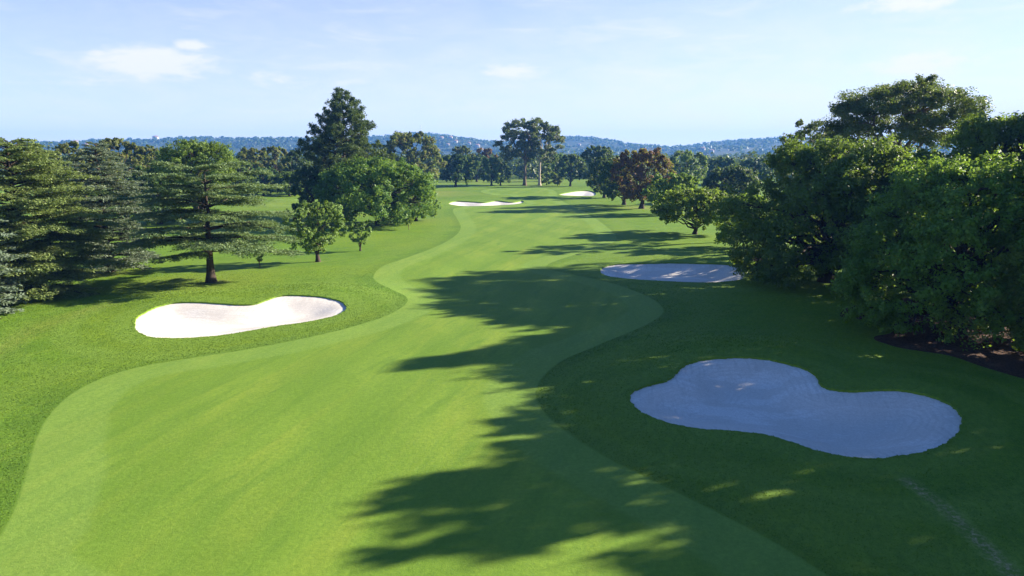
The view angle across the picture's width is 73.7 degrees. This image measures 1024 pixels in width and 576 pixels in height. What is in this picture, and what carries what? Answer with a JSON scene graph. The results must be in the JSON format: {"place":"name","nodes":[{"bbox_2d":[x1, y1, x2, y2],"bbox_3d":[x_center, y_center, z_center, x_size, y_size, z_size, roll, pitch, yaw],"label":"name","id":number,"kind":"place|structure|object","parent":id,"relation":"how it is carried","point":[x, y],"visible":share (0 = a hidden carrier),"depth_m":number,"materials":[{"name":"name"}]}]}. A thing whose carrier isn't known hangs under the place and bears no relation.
{"place":"outdoors","nodes":[
{"label":"outdoors","id":0,"kind":"place"},
{"bbox_2d":[3,136,948,156],"bbox_3d":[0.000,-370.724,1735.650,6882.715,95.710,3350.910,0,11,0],"label":"hills","id":1,"kind":"structure","parent":0,"point":[570,142],"depth_m":2130.27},
{"bbox_2d":[0,175,1023,575],"bbox_3d":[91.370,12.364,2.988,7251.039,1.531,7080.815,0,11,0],"label":"ground","id":2,"kind":"structure","parent":0,"point":[644,235],"depth_m":42.32,"materials":[{"name":"green plant"}]},
{"bbox_2d":[0,219,31,318],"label":"cedar tree","id":3,"kind":"object","parent":2,"relation":"on","point":[6,289],"visible":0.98,"depth_m":56.72,"materials":[{"name":"green plant"}]},
{"bbox_2d":[13,149,52,194],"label":"spreading tree","id":4,"kind":"object","parent":2,"relation":"on","point":[34,171],"visible":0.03,"depth_m":161.08,"materials":[{"name":"green plant"}]},
{"bbox_2d":[0,136,134,300],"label":"cedar tree","id":5,"kind":"object","parent":2,"relation":"on","point":[27,230],"visible":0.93,"depth_m":61.86,"materials":[{"name":"green plant"}]},
{"bbox_2d":[45,141,95,206],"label":"spreading tree","id":6,"kind":"object","parent":2,"relation":"on","point":[64,148],"visible":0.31,"depth_m":159.39,"materials":[{"name":"green plant"}]},
{"bbox_2d":[49,141,169,272],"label":"cedar tree","id":7,"kind":"object","parent":2,"relation":"on","point":[100,202],"visible":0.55,"depth_m":76.01,"materials":[{"name":"green plant"}]},
{"bbox_2d":[86,137,146,205],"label":"spreading tree","id":8,"kind":"object","parent":2,"relation":"on","point":[128,147],"visible":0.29,"depth_m":171.27,"materials":[{"name":"green plant"}]},
{"bbox_2d":[123,144,164,195],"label":"spreading tree","id":9,"kind":"object","parent":2,"relation":"on","point":[147,150],"visible":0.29,"depth_m":185.22,"materials":[{"name":"green plant"}]},
{"bbox_2d":[115,165,194,224],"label":"tree","id":10,"kind":"object","parent":2,"relation":"on","point":[150,184],"visible":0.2,"depth_m":125.99,"materials":[{"name":"green plant"}]},
{"bbox_2d":[150,150,170,167],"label":"spreading tree","id":11,"kind":"object","parent":2,"relation":"on","point":[156,153],"visible":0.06,"depth_m":177.00,"materials":[{"name":"green plant"}]},
{"bbox_2d":[153,136,238,231],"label":"spreading tree","id":12,"kind":"object","parent":2,"relation":"on","point":[201,153],"visible":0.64,"depth_m":115.44,"materials":[{"name":"green plant"}]},
{"bbox_2d":[111,161,303,282],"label":"cedar tree","id":13,"kind":"object","parent":2,"relation":"on","point":[209,243],"visible":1,"depth_m":66.28,"materials":[{"name":"green plant"}]},
{"bbox_2d":[135,296,345,337],"bbox_3d":[-21.829,2.446,55.615,16.474,1.171,10.632,-3,11,-16],"label":"sand bunker","id":14,"kind":"object","parent":2,"relation":"on","point":[185,320],"visible":0.92,"depth_m":57.03},
{"bbox_2d":[225,159,256,196],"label":"spreading tree","id":15,"kind":"object","parent":2,"relation":"on","point":[242,169],"visible":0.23,"depth_m":205.14,"materials":[{"name":"green plant"}]},
{"bbox_2d":[230,147,270,184],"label":"spreading tree","id":16,"kind":"object","parent":2,"relation":"on","point":[244,153],"visible":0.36,"depth_m":235.79,"materials":[{"name":"green plant"}]},
{"bbox_2d":[254,253,263,267],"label":"sapling","id":17,"kind":"object","parent":2,"relation":"on","point":[259,259],"visible":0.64,"depth_m":79.69,"materials":[{"name":"green plant"}]},
{"bbox_2d":[245,166,283,195],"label":"spreading tree","id":18,"kind":"object","parent":2,"relation":"on","point":[265,177],"visible":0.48,"depth_m":220.54,"materials":[{"name":"green plant"}]},
{"bbox_2d":[253,145,291,183],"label":"spreading tree","id":19,"kind":"object","parent":2,"relation":"on","point":[275,151],"visible":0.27,"depth_m":243.83,"materials":[{"name":"green plant"}]},
{"bbox_2d":[273,171,303,195],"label":"spreading tree","id":20,"kind":"object","parent":2,"relation":"on","point":[284,182],"visible":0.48,"depth_m":221.04,"materials":[{"name":"green plant"}]},
{"bbox_2d":[281,150,311,191],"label":"spreading tree","id":21,"kind":"object","parent":2,"relation":"on","point":[290,158],"visible":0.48,"depth_m":228.78,"materials":[{"name":"green plant"}]},
{"bbox_2d":[288,165,328,219],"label":"spreading tree","id":22,"kind":"object","parent":2,"relation":"on","point":[298,176],"visible":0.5,"depth_m":138.96,"materials":[{"name":"green plant"}]},
{"bbox_2d":[282,200,347,261],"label":"olive tree","id":23,"kind":"object","parent":2,"relation":"on","point":[318,240],"visible":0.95,"depth_m":82.16,"materials":[{"name":"green plant"}]},
{"bbox_2d":[284,87,407,217],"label":"pine tree","id":24,"kind":"object","parent":2,"relation":"on","point":[331,133],"visible":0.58,"depth_m":141.28,"materials":[{"name":"green plant"}]},
{"bbox_2d":[348,221,371,250],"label":"olive tree","id":25,"kind":"object","parent":2,"relation":"on","point":[362,225],"visible":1,"depth_m":94.21,"materials":[{"name":"green plant"}]},
{"bbox_2d":[308,154,442,226],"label":"spreading tree","id":26,"kind":"object","parent":2,"relation":"on","point":[374,200],"visible":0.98,"depth_m":124.91,"materials":[{"name":"green plant"}]},
{"bbox_2d":[404,217,413,229],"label":"sapling","id":27,"kind":"object","parent":2,"relation":"on","point":[410,219],"visible":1,"depth_m":122.02,"materials":[{"name":"green plant"}]},
{"bbox_2d":[377,130,446,182],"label":"spreading tree","id":28,"kind":"object","parent":2,"relation":"on","point":[406,142],"visible":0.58,"depth_m":258.83,"materials":[{"name":"green plant"}]},
{"bbox_2d":[0,188,825,575],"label":"fairway","id":29,"kind":"structure","parent":2,"relation":"on","point":[420,432],"depth_m":29.81,"materials":[{"name":"green plant"}]},
{"bbox_2d":[392,178,438,220],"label":"spreading tree","id":30,"kind":"object","parent":2,"relation":"on","point":[434,215],"visible":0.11,"depth_m":137.56,"materials":[{"name":"green plant"}]},
{"bbox_2d":[439,154,474,186],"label":"spreading tree","id":31,"kind":"object","parent":2,"relation":"on","point":[460,160],"visible":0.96,"depth_m":283.00,"materials":[{"name":"green plant"}]},
{"bbox_2d":[450,145,475,177],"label":"spreading tree","id":32,"kind":"object","parent":2,"relation":"on","point":[464,149],"visible":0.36,"depth_m":380.20,"materials":[{"name":"green plant"}]},
{"bbox_2d":[462,155,490,181],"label":"spreading tree","id":33,"kind":"object","parent":2,"relation":"on","point":[477,163],"visible":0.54,"depth_m":343.09,"materials":[{"name":"green plant"}]},
{"bbox_2d":[450,201,522,205],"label":"sand bunker","id":34,"kind":"object","parent":2,"relation":"on","point":[477,204],"visible":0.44,"depth_m":193.19},
{"bbox_2d":[476,147,497,169],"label":"spreading tree","id":35,"kind":"object","parent":2,"relation":"on","point":[487,152],"visible":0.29,"depth_m":389.97,"materials":[{"name":"brown plant"}]},
{"bbox_2d":[0,142,983,182],"bbox_3d":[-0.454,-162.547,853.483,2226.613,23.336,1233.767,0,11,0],"label":"distant woodland","id":36,"kind":"object","parent":2,"relation":"on","point":[516,166],"visible":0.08,"depth_m":401.67,"materials":[{"name":"green plant"}]},
{"bbox_2d":[480,157,503,185],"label":"spreading tree","id":37,"kind":"object","parent":2,"relation":"on","point":[491,172],"visible":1,"depth_m":297.17,"materials":[{"name":"green plant"}]},
{"bbox_2d":[0,132,1001,156],"bbox_3d":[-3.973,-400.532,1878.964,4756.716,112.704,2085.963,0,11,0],"label":"hillside woodland","id":38,"kind":"object","parent":2,"relation":"on","point":[241,141],"visible":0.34,"depth_m":2175.44,"materials":[{"name":"green plant"}]},
{"bbox_2d":[492,163,511,185],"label":"spreading tree","id":39,"kind":"object","parent":2,"relation":"on","point":[507,172],"visible":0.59,"depth_m":299.55,"materials":[{"name":"green plant"}]},
{"bbox_2d":[493,117,554,185],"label":"gum tree","id":40,"kind":"object","parent":2,"relation":"on","point":[509,150],"visible":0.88,"depth_m":298.22,"materials":[{"name":"green plant"}]},
{"bbox_2d":[513,121,565,185],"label":"gum tree","id":41,"kind":"object","parent":2,"relation":"on","point":[555,133],"visible":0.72,"depth_m":299.02,"materials":[{"name":"green plant"}]},
{"bbox_2d":[541,167,554,184],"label":"shrub","id":42,"kind":"object","parent":2,"relation":"on","point":[546,179],"visible":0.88,"depth_m":311.01,"materials":[{"name":"green plant"}]},
{"bbox_2d":[543,153,566,176],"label":"spreading tree","id":43,"kind":"object","parent":2,"relation":"on","point":[553,167],"visible":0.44,"depth_m":346.41,"materials":[{"name":"green plant"}]},
{"bbox_2d":[551,174,563,185],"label":"shrub","id":44,"kind":"object","parent":2,"relation":"on","point":[556,177],"visible":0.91,"depth_m":301.38,"materials":[{"name":"green plant"}]},
{"bbox_2d":[556,154,583,185],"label":"spreading tree","id":45,"kind":"object","parent":2,"relation":"on","point":[569,170],"visible":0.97,"depth_m":291.87,"materials":[{"name":"green plant"}]},
{"bbox_2d":[561,191,595,195],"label":"sand bunker","id":46,"kind":"object","parent":2,"relation":"on","point":[583,193],"visible":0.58,"depth_m":239.30},
{"bbox_2d":[577,145,615,179],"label":"spreading tree","id":47,"kind":"object","parent":2,"relation":"on","point":[602,152],"visible":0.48,"depth_m":285.27,"materials":[{"name":"green plant"}]},
{"bbox_2d":[585,156,620,197],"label":"spreading tree","id":48,"kind":"object","parent":2,"relation":"on","point":[595,168],"visible":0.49,"depth_m":212.36,"materials":[{"name":"green plant"}]},
{"bbox_2d":[597,155,649,204],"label":"spreading tree","id":49,"kind":"object","parent":2,"relation":"on","point":[612,185],"visible":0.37,"depth_m":180.01,"materials":[{"name":"green plant"}]},
{"bbox_2d":[609,146,676,208],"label":"copper tree","id":50,"kind":"object","parent":2,"relation":"on","point":[642,156],"visible":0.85,"depth_m":167.63,"materials":[{"name":"brown plant"}]},
{"bbox_2d":[640,172,699,208],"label":"spreading tree","id":51,"kind":"object","parent":2,"relation":"on","point":[675,182],"visible":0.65,"depth_m":151.62,"materials":[{"name":"green plant"}]},
{"bbox_2d":[600,263,744,281],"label":"sand bunker","id":52,"kind":"object","parent":2,"relation":"on","point":[691,272],"visible":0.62,"depth_m":81.11},
{"bbox_2d":[667,149,708,185],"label":"spreading tree","id":53,"kind":"object","parent":2,"relation":"on","point":[687,158],"visible":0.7,"depth_m":264.37,"materials":[{"name":"green plant"}]},
{"bbox_2d":[650,186,734,234],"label":"spreading tree","id":54,"kind":"object","parent":2,"relation":"on","point":[701,198],"visible":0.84,"depth_m":112.23,"materials":[{"name":"green plant"}]},
{"bbox_2d":[701,156,738,182],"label":"spreading tree","id":55,"kind":"object","parent":2,"relation":"on","point":[722,162],"visible":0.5,"depth_m":311.98,"materials":[{"name":"green plant"}]},
{"bbox_2d":[701,165,762,197],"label":"spreading tree","id":56,"kind":"object","parent":2,"relation":"on","point":[743,173],"visible":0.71,"depth_m":188.71,"materials":[{"name":"green plant"}]},
{"bbox_2d":[711,193,795,247],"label":"maple tree","id":57,"kind":"object","parent":2,"relation":"on","point":[721,226],"visible":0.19,"depth_m":96.55,"materials":[{"name":"green plant"}]},
{"bbox_2d":[735,157,777,181],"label":"spreading tree","id":58,"kind":"object","parent":2,"relation":"on","point":[758,164],"visible":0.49,"depth_m":300.06,"materials":[{"name":"green plant"}]},
{"bbox_2d":[630,358,961,457],"bbox_3d":[14.897,6.551,36.561,14.922,1.018,13.459,10,15,41],"label":"sand bunker","id":59,"kind":"object","parent":2,"relation":"on","point":[800,406],"visible":0.94,"depth_m":37.02},
{"bbox_2d":[773,119,833,176],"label":"gum tree","id":60,"kind":"object","parent":2,"relation":"on","point":[810,127],"visible":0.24,"depth_m":105.66,"materials":[{"name":"green plant"}]},
{"bbox_2d":[711,131,940,295],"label":"maple tree","id":61,"kind":"object","parent":2,"relation":"on","point":[845,178],"visible":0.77,"depth_m":66.60,"materials":[{"name":"green plant"}]},
{"bbox_2d":[803,154,891,240],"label":"maple tree","id":62,"kind":"object","parent":2,"relation":"on","point":[831,189],"visible":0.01,"depth_m":84.92,"materials":[{"name":"green plant"}]},
{"bbox_2d":[811,73,995,158],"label":"gum tree","id":63,"kind":"object","parent":2,"relation":"on","point":[905,98],"visible":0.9,"depth_m":80.87,"materials":[{"name":"green plant"}]},
{"bbox_2d":[834,157,981,287],"bbox_3d":[40.008,-6.001,66.358,14.599,13.391,13.928,0,11,0],"label":"maple tree","id":64,"kind":"object","parent":2,"relation":"on","point":[884,182],"visible":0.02,"depth_m":64.97,"materials":[{"name":"green plant"}]},
{"bbox_2d":[840,298,1023,378],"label":"mulch bed","id":65,"kind":"object","parent":2,"relation":"on","point":[1003,357],"visible":0.28,"depth_m":47.64,"materials":[{"name":"brown soil"}]},
{"bbox_2d":[826,148,1023,350],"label":"maple tree","id":66,"kind":"object","parent":65,"relation":"on","point":[950,193],"visible":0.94,"depth_m":47.31,"materials":[{"name":"green plant"}]},
{"bbox_2d":[947,112,1023,266],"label":"maple tree","id":67,"kind":"object","parent":65,"relation":"on","point":[1021,136],"visible":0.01,"depth_m":60.50,"materials":[{"name":"green plant"}]},
{"bbox_2d":[966,143,1023,351],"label":"maple tree","id":68,"kind":"object","parent":65,"relation":"on","point":[1014,277],"visible":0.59,"depth_m":43.64,"materials":[{"name":"green plant"}]},
{"bbox_2d":[913,109,1023,290],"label":"maple tree","id":69,"kind":"object","parent":2,"relation":"on","point":[976,136],"visible":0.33,"depth_m":59.51,"materials":[{"name":"green plant"}]},
{"bbox_2d":[0,0,1023,146],"label":"sky","id":70,"kind":"structure","parent":0,"point":[669,73],"materials":[{"name":"blue"}]}
]}

